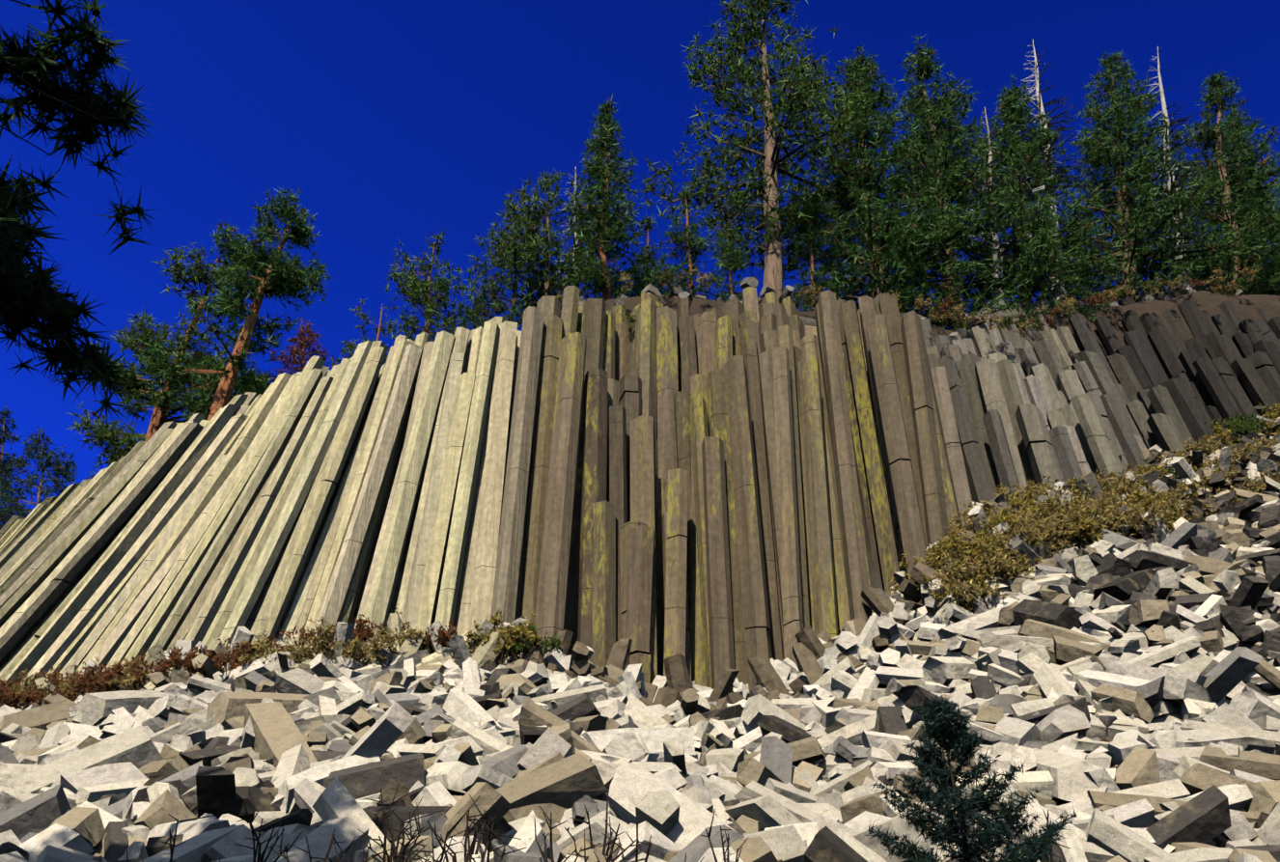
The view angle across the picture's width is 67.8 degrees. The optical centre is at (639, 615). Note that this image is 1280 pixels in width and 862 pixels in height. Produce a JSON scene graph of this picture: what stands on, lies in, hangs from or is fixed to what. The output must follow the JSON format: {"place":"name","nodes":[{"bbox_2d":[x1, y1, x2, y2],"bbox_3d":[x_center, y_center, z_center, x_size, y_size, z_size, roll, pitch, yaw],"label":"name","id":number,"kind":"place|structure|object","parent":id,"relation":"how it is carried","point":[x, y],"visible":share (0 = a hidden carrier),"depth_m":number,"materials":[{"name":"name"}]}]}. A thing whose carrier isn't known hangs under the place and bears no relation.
{"place":"outdoors","nodes":[
{"label":"outdoors","id":0,"kind":"place"},
{"bbox_2d":[0,0,158,426],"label":"pine","id":1,"kind":"object","parent":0,"point":[22,286],"depth_m":13.27,"materials":[{"name":"green plant"}]},
{"bbox_2d":[0,0,1279,525],"label":"sky","id":2,"kind":"structure","parent":0,"point":[407,121],"materials":[{"name":"blue"}]},
{"bbox_2d":[605,290,1279,591],"bbox_3d":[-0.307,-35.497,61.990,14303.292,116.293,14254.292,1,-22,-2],"label":"hillside","id":3,"kind":"structure","parent":0,"point":[1244,305],"depth_m":66.53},
{"bbox_2d":[0,285,1279,692],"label":"basalt columns","id":4,"kind":"structure","parent":3,"relation":"on","point":[656,485],"depth_m":47.18,"materials":[{"name":"grey stone"}]},
{"bbox_2d":[0,405,1279,861],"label":"talus blocks","id":5,"kind":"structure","parent":3,"relation":"on","point":[1118,693],"depth_m":26.42,"materials":[{"name":"grey stone"}]},
{"bbox_2d":[0,264,1279,708],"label":"shrubs","id":6,"kind":"object","parent":3,"relation":"on","point":[1041,531],"visible":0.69,"depth_m":42.38,"materials":[{"name":"green plant"}]},
{"bbox_2d":[0,266,1279,861],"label":"bare twigs","id":7,"kind":"object","parent":3,"relation":"on","point":[469,853],"visible":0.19,"depth_m":15.67,"materials":[{"name":"brown plant"}]},
{"bbox_2d":[578,277,1242,341],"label":"rim rubble blocks","id":8,"kind":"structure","parent":3,"relation":"on","point":[753,282],"depth_m":55.07,"materials":[{"name":"grey stone"}]}
]}

